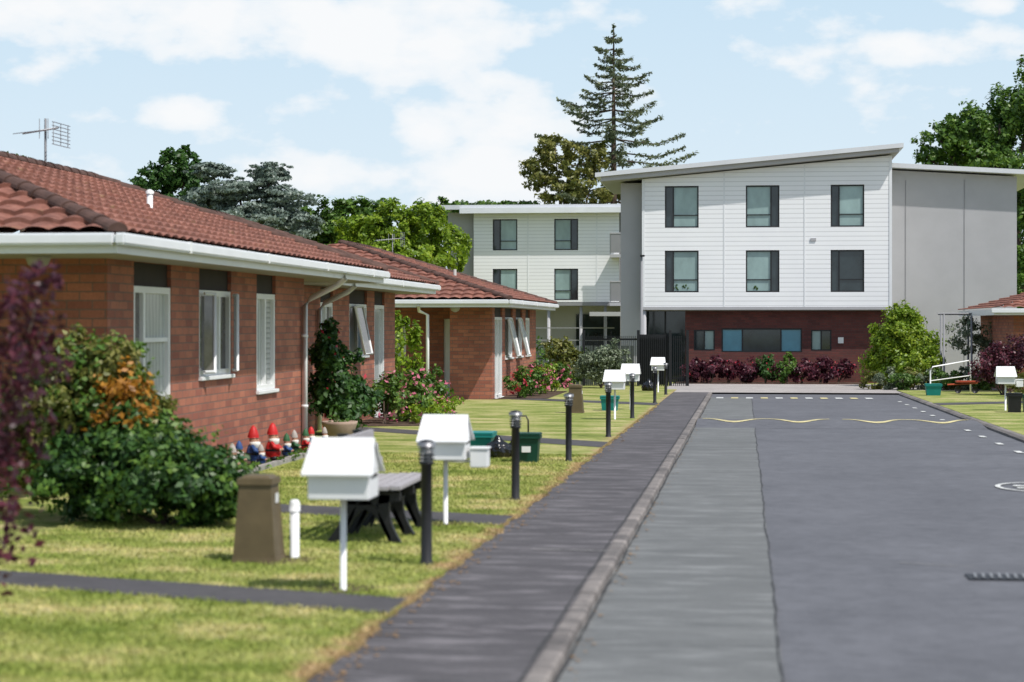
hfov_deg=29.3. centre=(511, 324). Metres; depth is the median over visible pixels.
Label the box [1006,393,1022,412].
wheelie bin
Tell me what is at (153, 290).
window
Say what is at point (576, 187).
broadleaf tree
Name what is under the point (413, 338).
climbing shrub
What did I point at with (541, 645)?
path seam
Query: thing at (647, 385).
rubbish bag
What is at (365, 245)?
ridge caps
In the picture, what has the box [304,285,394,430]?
brick wall
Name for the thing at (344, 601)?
side path
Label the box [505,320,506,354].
pane
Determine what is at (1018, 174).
wing roof
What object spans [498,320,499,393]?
pane
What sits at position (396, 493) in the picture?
park bench
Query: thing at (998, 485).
speed roundel marking
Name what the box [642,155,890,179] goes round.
facade top
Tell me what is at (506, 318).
window
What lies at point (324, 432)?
garden gnome
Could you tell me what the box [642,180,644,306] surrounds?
corner board
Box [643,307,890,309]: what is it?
base trim
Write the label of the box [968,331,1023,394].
purple shrub
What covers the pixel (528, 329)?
window
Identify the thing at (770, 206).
mullion
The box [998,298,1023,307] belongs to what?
roof front
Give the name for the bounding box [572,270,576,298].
pane
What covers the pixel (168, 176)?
dark tree
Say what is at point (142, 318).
mullion
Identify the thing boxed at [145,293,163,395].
pane
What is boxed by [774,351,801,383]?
green shrub
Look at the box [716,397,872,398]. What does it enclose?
dashed yellow line
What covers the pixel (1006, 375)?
letterbox
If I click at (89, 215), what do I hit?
hip caps
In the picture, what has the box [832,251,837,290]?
pane
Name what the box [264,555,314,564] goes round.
bare soil patch
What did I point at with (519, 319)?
awning sash frame
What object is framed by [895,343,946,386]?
bright green bush
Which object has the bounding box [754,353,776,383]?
shrub
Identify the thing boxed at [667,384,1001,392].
forecourt
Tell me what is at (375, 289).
soffit
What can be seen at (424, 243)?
bright green tree
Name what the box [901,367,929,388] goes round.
shrub
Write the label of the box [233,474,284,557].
utility pillar
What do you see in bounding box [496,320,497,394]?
mullion
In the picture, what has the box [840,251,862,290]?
pane
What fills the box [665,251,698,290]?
window
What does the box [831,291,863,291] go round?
frame bottom
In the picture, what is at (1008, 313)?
fascia
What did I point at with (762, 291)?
frame bottom
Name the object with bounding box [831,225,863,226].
frame bottom
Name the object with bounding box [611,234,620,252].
balcony glass
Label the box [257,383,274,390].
frame bottom
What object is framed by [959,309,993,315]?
fascia side
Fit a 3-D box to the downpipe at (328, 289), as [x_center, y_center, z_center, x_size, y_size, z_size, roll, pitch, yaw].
[-2.918,0.525,30.588,0.776,2.670,0.114,0,0,19]
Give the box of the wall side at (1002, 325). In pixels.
[981,315,1013,391]
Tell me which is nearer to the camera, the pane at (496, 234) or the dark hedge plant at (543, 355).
the dark hedge plant at (543, 355)
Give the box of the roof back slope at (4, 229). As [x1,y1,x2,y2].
[0,226,23,232]
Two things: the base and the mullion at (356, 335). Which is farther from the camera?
the mullion at (356, 335)
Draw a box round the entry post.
[643,310,645,333]
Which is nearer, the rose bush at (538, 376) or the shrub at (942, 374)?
the rose bush at (538, 376)
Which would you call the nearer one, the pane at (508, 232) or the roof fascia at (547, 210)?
the roof fascia at (547, 210)
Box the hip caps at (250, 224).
[95,175,387,270]
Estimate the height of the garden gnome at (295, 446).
0.342 m
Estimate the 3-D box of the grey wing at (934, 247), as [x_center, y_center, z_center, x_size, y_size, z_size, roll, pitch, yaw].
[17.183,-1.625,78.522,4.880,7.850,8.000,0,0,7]
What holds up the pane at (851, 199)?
attached to the window at (847, 185)
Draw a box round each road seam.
[553,398,710,681]
[752,402,783,681]
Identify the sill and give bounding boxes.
[199,374,234,380]
[256,388,278,394]
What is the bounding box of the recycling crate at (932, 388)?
[924,383,942,395]
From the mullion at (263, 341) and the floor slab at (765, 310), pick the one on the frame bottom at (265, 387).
the mullion at (263, 341)
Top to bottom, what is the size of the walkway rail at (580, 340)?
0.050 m
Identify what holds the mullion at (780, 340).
on the frame bottom at (761, 351)
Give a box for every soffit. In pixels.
[0,253,374,282]
[307,285,427,293]
[395,307,540,309]
[601,148,898,194]
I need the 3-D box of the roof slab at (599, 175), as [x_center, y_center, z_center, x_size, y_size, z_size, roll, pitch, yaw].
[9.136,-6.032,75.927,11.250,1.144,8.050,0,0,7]
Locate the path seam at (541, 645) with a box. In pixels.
[518,396,704,681]
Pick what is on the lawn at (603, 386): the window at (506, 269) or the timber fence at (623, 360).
the timber fence at (623, 360)
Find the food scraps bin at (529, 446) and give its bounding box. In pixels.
[518,415,541,462]
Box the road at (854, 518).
[711,392,1023,681]
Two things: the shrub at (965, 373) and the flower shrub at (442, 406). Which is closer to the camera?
the flower shrub at (442, 406)
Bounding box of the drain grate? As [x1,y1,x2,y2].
[964,573,1023,579]
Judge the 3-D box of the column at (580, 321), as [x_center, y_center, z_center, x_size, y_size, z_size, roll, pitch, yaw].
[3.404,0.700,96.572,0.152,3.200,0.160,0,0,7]
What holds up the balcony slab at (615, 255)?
attached to the facade at (546, 259)
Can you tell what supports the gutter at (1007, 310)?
attached to the fascia at (1008, 313)
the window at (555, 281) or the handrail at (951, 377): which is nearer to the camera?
the handrail at (951, 377)
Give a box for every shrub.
[0,322,188,506]
[21,397,264,527]
[308,317,384,429]
[395,310,424,377]
[399,394,464,422]
[540,335,583,383]
[570,338,631,387]
[680,357,708,383]
[696,354,724,383]
[718,359,743,383]
[734,356,758,383]
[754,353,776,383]
[770,360,795,383]
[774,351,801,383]
[789,357,817,382]
[806,355,836,382]
[825,358,856,382]
[859,371,886,388]
[871,366,903,389]
[886,371,921,389]
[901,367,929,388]
[916,368,941,389]
[923,367,960,389]
[941,373,967,389]
[959,366,980,389]
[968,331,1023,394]
[969,369,1000,389]
[1006,370,1023,393]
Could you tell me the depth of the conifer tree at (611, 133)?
109.62 m
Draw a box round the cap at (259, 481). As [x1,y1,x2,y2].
[237,476,280,484]
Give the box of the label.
[275,493,278,502]
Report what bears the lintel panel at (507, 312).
attached to the brick wall at (509, 366)
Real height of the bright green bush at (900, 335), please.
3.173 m
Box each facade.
[474,212,618,301]
[645,178,888,306]
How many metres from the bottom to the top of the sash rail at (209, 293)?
0.042 m
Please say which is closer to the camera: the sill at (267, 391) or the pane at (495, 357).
the sill at (267, 391)
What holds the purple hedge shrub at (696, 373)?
on the garden bed at (794, 382)
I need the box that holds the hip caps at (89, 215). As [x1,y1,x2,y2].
[0,169,127,231]
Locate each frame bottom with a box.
[199,368,230,376]
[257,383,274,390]
[665,226,698,227]
[665,291,698,291]
[694,349,714,350]
[722,351,801,351]
[746,226,778,226]
[746,291,778,291]
[811,349,830,350]
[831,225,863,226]
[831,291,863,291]
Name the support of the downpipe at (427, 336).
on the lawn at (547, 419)
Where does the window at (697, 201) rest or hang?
attached to the facade at (785, 238)
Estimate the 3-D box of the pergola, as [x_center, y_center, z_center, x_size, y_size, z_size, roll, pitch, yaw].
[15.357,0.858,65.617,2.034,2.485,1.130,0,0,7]
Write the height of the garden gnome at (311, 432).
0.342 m
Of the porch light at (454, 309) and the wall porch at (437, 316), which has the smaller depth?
the porch light at (454, 309)
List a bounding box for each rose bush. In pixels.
[366,370,407,423]
[372,369,432,421]
[390,367,438,418]
[427,364,455,403]
[502,366,537,397]
[516,359,550,395]
[534,362,561,393]
[542,361,573,391]
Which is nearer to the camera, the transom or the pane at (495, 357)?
the transom
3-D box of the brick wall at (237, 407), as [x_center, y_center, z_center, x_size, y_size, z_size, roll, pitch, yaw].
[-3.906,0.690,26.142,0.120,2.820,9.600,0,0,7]
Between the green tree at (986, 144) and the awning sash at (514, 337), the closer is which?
the awning sash at (514, 337)
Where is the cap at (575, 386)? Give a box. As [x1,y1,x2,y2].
[568,385,582,387]
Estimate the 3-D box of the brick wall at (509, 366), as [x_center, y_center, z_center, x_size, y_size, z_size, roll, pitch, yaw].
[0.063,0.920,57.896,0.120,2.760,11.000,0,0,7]
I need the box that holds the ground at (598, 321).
[576,314,896,393]
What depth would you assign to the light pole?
69.41 m
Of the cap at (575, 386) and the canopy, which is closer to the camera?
the cap at (575, 386)
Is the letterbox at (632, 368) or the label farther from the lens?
the letterbox at (632, 368)
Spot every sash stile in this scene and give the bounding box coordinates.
[213,293,216,372]
[235,295,238,370]
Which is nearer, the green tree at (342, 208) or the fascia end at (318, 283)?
the fascia end at (318, 283)
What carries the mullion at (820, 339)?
on the frame bottom at (820, 349)
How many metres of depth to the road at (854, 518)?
16.82 m
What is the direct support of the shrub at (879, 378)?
on the forecourt
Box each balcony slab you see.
[610,254,620,257]
[610,303,620,305]
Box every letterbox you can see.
[301,437,384,589]
[416,414,490,523]
[603,370,626,418]
[621,364,640,380]
[650,357,665,391]
[994,366,1023,409]
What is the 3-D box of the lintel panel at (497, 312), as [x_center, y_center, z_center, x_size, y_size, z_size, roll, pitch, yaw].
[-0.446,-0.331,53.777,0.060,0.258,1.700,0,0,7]
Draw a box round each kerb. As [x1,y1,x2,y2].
[523,392,711,681]
[899,393,1023,442]
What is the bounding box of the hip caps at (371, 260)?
[230,214,438,284]
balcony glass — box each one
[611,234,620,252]
[611,282,620,300]
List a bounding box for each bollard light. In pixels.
[417,439,435,564]
[509,410,521,499]
[564,393,573,460]
[604,382,611,436]
[629,373,635,417]
[652,366,657,402]
[663,363,667,394]
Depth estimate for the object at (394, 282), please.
40.20 m
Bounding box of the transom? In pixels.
[145,337,167,341]
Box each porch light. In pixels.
[25,255,50,268]
[450,307,459,311]
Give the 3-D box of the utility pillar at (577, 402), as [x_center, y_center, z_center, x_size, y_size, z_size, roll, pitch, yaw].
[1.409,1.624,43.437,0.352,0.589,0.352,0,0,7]
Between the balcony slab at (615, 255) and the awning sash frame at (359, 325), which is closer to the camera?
the awning sash frame at (359, 325)
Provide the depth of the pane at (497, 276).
96.85 m
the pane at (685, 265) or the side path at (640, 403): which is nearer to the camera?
the side path at (640, 403)
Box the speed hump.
[695,419,986,428]
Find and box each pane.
[135,293,138,364]
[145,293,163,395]
[200,296,203,370]
[220,297,224,368]
[257,299,261,384]
[266,299,269,383]
[350,308,354,351]
[358,329,362,350]
[375,309,380,404]
[395,327,403,356]
[494,220,499,248]
[494,270,499,283]
[495,320,495,394]
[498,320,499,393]
[501,220,515,248]
[501,270,515,288]
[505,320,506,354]
[526,320,527,340]
[556,220,569,248]
[556,270,569,298]
[572,220,576,248]
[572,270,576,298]
[666,188,672,225]
[666,252,672,290]
[674,187,696,225]
[674,252,696,290]
[695,331,703,348]
[705,331,712,348]
[723,330,741,350]
[743,330,779,350]
[747,187,769,225]
[747,252,769,290]
[772,187,777,225]
[772,252,777,290]
[782,330,800,350]
[812,331,819,348]
[822,331,829,348]
[832,186,837,225]
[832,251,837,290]
[840,186,862,224]
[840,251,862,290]
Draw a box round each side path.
[0,570,406,613]
[280,504,513,524]
[358,427,606,446]
[516,398,657,404]
[935,401,1006,404]
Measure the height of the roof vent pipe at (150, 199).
0.400 m
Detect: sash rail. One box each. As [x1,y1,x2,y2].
[203,292,214,295]
[203,370,214,373]
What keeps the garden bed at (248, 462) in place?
on the lawn at (547, 419)
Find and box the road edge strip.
[558,397,782,681]
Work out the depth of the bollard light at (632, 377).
40.55 m
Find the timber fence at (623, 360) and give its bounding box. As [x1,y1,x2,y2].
[536,346,632,384]
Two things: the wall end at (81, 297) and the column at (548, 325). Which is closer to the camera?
the wall end at (81, 297)
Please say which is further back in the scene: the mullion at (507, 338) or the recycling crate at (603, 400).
the mullion at (507, 338)
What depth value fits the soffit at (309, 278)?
22.81 m
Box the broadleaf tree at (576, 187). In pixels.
[518,132,620,203]
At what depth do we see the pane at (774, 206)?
72.45 m
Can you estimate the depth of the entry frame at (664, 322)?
73.97 m
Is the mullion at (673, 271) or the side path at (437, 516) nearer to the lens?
the side path at (437, 516)
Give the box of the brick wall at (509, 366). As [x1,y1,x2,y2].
[492,307,535,399]
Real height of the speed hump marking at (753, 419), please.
0.016 m
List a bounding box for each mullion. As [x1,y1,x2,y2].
[139,293,144,371]
[217,297,219,368]
[262,299,265,384]
[323,307,326,321]
[355,314,357,351]
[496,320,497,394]
[507,320,508,354]
[517,320,518,343]
[570,220,571,248]
[570,270,571,298]
[673,187,673,225]
[673,252,673,290]
[770,187,771,225]
[770,252,771,290]
[780,330,781,350]
[820,331,821,348]
[838,186,839,224]
[838,251,839,290]
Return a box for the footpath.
[308,392,707,681]
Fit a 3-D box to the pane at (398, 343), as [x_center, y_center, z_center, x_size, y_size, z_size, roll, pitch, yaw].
[-3.218,0.475,54.344,0.540,1.190,0.008,0,0,7]
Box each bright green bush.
[855,299,950,386]
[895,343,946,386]
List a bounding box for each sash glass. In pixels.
[204,295,212,369]
[234,297,234,367]
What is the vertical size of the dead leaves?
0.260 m
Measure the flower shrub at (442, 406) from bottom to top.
0.545 m
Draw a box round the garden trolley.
[947,380,978,392]
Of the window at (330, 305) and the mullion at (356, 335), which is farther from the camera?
the mullion at (356, 335)
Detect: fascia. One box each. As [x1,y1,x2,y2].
[459,207,620,213]
[994,313,1023,314]
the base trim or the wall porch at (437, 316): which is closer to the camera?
the wall porch at (437, 316)
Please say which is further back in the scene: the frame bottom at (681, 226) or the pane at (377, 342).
the frame bottom at (681, 226)
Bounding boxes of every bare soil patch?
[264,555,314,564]
[302,583,382,592]
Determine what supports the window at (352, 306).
attached to the brick wall at (341, 311)
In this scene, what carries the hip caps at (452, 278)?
on the roof end slope at (450, 288)
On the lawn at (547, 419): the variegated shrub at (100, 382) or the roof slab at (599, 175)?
the variegated shrub at (100, 382)
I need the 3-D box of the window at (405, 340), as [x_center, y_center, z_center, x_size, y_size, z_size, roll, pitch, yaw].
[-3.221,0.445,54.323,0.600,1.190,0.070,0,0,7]
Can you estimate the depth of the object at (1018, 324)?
60.09 m
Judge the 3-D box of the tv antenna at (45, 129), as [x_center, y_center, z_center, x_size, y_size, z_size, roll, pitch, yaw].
[-6.754,-2.540,28.092,0.626,0.820,0.700,0,0,7]
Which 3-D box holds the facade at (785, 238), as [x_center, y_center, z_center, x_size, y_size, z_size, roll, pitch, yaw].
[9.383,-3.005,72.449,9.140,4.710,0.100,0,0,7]
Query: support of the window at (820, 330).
attached to the ground wall at (851, 328)
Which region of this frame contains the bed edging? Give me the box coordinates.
[238,452,306,472]
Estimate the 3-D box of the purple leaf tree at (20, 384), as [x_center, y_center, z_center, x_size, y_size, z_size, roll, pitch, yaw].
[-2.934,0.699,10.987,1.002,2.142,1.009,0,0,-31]
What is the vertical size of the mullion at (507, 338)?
1.000 m
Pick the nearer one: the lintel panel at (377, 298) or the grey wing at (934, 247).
the lintel panel at (377, 298)
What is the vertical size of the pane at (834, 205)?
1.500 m
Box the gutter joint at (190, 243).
[182,242,191,253]
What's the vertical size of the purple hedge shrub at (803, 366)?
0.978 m
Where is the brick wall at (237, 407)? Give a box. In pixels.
[107,258,303,456]
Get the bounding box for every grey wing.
[448,213,473,275]
[621,183,641,381]
[886,178,1016,380]
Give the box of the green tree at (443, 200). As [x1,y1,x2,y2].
[412,196,539,230]
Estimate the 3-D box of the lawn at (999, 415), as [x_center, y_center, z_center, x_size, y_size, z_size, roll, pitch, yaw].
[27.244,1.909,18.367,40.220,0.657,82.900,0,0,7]
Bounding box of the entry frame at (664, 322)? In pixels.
[664,311,665,333]
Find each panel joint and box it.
[527,213,528,292]
[596,213,596,301]
[723,173,724,306]
[804,165,804,306]
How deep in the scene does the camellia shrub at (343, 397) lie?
33.33 m
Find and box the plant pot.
[321,414,357,436]
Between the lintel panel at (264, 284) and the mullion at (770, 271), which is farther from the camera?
the mullion at (770, 271)
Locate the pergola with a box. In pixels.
[938,313,992,387]
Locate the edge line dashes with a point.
(967, 430)
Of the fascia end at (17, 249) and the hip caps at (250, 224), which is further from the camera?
the hip caps at (250, 224)
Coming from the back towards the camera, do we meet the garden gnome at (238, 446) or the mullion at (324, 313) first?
the mullion at (324, 313)
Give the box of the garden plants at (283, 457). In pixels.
[247,447,307,467]
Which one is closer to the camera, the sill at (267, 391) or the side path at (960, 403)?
the sill at (267, 391)
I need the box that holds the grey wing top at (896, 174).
[892,170,1016,178]
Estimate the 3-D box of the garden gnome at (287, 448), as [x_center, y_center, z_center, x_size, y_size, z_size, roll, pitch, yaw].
[-3.103,1.679,27.155,0.170,0.342,0.170,0,0,-38]
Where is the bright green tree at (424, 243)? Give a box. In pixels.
[332,197,471,271]
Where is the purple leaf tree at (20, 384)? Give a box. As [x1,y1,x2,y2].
[0,259,76,595]
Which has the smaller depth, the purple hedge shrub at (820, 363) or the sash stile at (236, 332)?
the sash stile at (236, 332)
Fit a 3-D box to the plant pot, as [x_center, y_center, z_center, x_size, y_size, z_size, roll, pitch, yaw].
[-2.830,1.679,32.158,0.600,0.421,0.600,0,0,7]
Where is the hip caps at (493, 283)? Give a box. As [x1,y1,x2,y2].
[372,246,557,303]
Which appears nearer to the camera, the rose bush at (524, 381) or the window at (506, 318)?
the rose bush at (524, 381)
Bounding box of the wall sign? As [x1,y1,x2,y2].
[838,337,843,342]
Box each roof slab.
[441,204,620,209]
[595,143,903,191]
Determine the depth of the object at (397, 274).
41.77 m
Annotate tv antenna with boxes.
[13,118,69,166]
[375,232,404,251]
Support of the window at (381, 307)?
attached to the brick wall at (341, 311)
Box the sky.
[0,0,1023,268]
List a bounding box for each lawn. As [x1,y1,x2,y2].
[0,389,676,681]
[550,379,676,388]
[897,390,1023,434]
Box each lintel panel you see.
[134,262,166,287]
[199,268,227,291]
[257,274,271,293]
[320,287,329,301]
[349,290,364,304]
[374,292,381,304]
[495,308,500,316]
[505,308,510,316]
[516,309,520,317]
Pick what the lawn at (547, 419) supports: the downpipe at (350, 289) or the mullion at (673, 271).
the downpipe at (350, 289)
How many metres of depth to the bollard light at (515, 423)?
20.30 m
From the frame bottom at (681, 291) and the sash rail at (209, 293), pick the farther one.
the frame bottom at (681, 291)
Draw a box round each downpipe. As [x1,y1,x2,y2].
[302,273,346,439]
[317,283,356,429]
[417,304,428,374]
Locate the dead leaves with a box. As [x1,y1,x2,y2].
[316,412,705,681]
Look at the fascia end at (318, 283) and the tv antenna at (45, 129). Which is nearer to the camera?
the tv antenna at (45, 129)
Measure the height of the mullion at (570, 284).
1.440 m
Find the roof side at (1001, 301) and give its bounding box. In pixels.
[958,292,1023,309]
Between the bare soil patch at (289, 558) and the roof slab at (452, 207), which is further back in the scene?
the roof slab at (452, 207)
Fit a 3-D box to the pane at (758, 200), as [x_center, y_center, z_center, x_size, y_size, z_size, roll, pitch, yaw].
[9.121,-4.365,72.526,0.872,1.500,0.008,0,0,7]
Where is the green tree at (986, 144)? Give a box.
[910,54,1023,307]
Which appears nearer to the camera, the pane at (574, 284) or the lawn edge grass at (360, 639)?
the lawn edge grass at (360, 639)
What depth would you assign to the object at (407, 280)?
43.95 m
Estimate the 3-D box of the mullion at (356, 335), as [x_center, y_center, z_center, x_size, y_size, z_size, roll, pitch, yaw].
[-3.092,0.110,38.835,0.066,0.870,0.075,0,0,7]
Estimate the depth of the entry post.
72.97 m
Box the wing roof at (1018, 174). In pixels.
[892,163,1023,190]
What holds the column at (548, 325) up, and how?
on the ground at (598, 321)
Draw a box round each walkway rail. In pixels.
[536,327,613,327]
[538,340,612,340]
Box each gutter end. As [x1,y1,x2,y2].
[0,232,113,244]
[395,299,508,303]
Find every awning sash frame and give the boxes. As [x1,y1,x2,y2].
[354,305,373,354]
[507,318,520,356]
[518,318,530,354]
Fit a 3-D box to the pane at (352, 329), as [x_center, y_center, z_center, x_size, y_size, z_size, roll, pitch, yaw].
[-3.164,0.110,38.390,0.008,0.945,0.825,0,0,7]
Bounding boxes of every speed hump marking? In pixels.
[703,418,820,422]
[849,419,959,422]
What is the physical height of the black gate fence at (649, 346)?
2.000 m
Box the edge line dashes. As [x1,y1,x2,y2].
[898,401,1023,452]
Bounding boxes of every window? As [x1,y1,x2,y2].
[134,286,169,398]
[199,290,230,370]
[257,294,274,383]
[320,302,332,317]
[349,304,366,349]
[374,305,383,381]
[401,320,405,356]
[493,219,516,248]
[493,269,516,288]
[495,317,501,392]
[505,317,511,353]
[516,318,521,352]
[526,318,528,344]
[554,219,577,248]
[554,269,577,298]
[665,186,698,225]
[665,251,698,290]
[694,330,714,348]
[722,328,801,350]
[746,185,778,225]
[746,250,778,290]
[811,330,830,348]
[831,185,863,225]
[831,250,863,290]
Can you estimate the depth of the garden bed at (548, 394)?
55.67 m
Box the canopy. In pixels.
[590,312,620,315]
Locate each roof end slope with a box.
[0,182,102,229]
[328,243,500,297]
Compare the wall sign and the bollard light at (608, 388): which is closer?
the bollard light at (608, 388)
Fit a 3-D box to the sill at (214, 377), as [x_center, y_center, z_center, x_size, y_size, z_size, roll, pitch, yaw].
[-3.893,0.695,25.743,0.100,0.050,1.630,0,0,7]
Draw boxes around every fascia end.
[0,245,113,253]
[304,282,335,284]
[395,304,507,306]
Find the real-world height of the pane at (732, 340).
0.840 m
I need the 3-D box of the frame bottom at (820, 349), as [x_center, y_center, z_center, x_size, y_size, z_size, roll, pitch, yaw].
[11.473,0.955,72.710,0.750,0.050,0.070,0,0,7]
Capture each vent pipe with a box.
[147,194,152,207]
[289,499,299,557]
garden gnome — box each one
[229,443,239,464]
[235,441,246,465]
[246,425,264,463]
[257,444,266,463]
[265,423,283,460]
[282,433,293,455]
[291,430,300,452]
[301,428,309,449]
[308,427,314,442]
[322,427,327,436]
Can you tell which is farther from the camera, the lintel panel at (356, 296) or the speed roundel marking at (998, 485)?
the lintel panel at (356, 296)
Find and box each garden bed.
[242,444,303,469]
[358,412,456,425]
[497,391,565,398]
[676,382,861,383]
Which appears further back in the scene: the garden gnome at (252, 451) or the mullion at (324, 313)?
the mullion at (324, 313)
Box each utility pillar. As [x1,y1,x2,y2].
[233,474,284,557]
[569,384,583,410]
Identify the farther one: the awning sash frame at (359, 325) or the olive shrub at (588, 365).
the olive shrub at (588, 365)
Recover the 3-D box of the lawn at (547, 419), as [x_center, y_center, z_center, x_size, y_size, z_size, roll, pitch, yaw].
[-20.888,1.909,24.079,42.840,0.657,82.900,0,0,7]
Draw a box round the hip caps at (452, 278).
[339,240,512,298]
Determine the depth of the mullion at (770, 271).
72.42 m
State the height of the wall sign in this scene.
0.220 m
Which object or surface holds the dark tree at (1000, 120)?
on the ground at (598, 321)
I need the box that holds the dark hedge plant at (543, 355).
[536,336,589,383]
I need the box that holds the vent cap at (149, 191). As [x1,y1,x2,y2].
[145,189,153,193]
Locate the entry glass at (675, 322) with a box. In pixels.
[646,311,684,381]
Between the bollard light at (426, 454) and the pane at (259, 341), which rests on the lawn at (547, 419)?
the bollard light at (426, 454)
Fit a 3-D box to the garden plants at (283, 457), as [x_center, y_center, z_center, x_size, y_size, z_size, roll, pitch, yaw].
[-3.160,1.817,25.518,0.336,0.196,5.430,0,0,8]
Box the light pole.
[640,255,644,333]
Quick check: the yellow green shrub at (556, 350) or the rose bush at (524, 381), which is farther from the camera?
the yellow green shrub at (556, 350)
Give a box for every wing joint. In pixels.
[905,180,905,304]
[964,180,964,367]
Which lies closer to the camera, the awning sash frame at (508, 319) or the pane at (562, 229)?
the awning sash frame at (508, 319)
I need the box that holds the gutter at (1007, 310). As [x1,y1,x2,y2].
[991,308,1023,312]
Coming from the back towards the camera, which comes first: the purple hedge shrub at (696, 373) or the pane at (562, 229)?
the pane at (562, 229)
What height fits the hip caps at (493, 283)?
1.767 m
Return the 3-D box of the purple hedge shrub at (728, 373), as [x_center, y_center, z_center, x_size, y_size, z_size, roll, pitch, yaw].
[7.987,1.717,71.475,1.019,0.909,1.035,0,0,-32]
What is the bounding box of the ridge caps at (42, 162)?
[0,151,101,178]
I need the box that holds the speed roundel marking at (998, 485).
[995,482,1023,490]
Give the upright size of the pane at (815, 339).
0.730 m
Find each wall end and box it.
[0,258,106,490]
[450,307,491,399]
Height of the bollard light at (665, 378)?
0.960 m
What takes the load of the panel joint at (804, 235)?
attached to the facade at (785, 238)
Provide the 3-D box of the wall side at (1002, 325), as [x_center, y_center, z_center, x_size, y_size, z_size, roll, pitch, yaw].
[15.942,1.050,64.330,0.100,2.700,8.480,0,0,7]
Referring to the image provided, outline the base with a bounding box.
[231,553,285,562]
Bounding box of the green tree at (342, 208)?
[300,194,400,244]
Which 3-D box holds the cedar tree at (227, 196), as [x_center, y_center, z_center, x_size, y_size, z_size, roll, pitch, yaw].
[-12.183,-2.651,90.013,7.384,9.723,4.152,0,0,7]
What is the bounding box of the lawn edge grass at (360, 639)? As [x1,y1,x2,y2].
[299,404,658,681]
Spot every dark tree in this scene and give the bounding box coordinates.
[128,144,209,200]
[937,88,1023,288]
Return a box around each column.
[547,311,549,361]
[579,306,582,351]
[604,306,606,345]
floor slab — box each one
[541,302,619,305]
[646,310,890,310]
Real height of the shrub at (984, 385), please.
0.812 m
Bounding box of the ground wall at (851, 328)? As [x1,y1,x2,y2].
[685,311,885,383]
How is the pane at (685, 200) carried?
attached to the window at (697, 201)
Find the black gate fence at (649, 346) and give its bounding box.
[582,330,688,385]
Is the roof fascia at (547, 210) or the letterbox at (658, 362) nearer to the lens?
the letterbox at (658, 362)
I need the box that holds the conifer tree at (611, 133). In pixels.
[534,23,698,203]
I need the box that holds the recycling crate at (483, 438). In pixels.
[470,431,496,449]
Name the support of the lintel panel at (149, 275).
attached to the brick wall at (237, 407)
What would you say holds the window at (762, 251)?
attached to the facade at (785, 238)
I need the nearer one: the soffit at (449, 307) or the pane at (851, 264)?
the soffit at (449, 307)
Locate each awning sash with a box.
[357,307,371,352]
[510,320,519,354]
[520,320,529,353]
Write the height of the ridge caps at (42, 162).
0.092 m
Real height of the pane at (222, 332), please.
1.035 m
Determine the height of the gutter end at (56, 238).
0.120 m
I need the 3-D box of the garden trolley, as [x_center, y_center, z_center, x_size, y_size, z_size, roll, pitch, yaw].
[13.426,1.864,58.400,0.911,0.368,0.450,0,0,7]
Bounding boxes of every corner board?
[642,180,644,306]
[889,156,891,306]
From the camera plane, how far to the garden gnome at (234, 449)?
24.25 m
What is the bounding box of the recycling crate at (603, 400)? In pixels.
[600,395,619,410]
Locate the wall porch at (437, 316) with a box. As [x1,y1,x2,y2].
[395,308,449,397]
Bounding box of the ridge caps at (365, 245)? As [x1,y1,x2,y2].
[338,239,372,247]
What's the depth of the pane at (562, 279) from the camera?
96.47 m
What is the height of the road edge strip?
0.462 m
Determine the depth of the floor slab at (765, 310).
72.60 m
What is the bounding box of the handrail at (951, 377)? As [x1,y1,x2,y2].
[930,360,970,391]
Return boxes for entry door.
[444,319,449,397]
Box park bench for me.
[327,429,420,543]
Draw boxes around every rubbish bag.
[486,435,511,457]
[641,379,656,390]
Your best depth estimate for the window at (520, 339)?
59.41 m
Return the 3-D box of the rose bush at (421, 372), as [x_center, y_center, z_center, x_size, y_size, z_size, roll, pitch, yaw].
[-2.046,1.430,40.097,1.130,1.099,1.048,0,0,-25]
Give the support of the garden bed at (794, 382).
on the lawn
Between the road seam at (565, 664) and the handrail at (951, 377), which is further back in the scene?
the handrail at (951, 377)
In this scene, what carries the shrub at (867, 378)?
on the forecourt
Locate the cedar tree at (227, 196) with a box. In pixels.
[173,161,325,238]

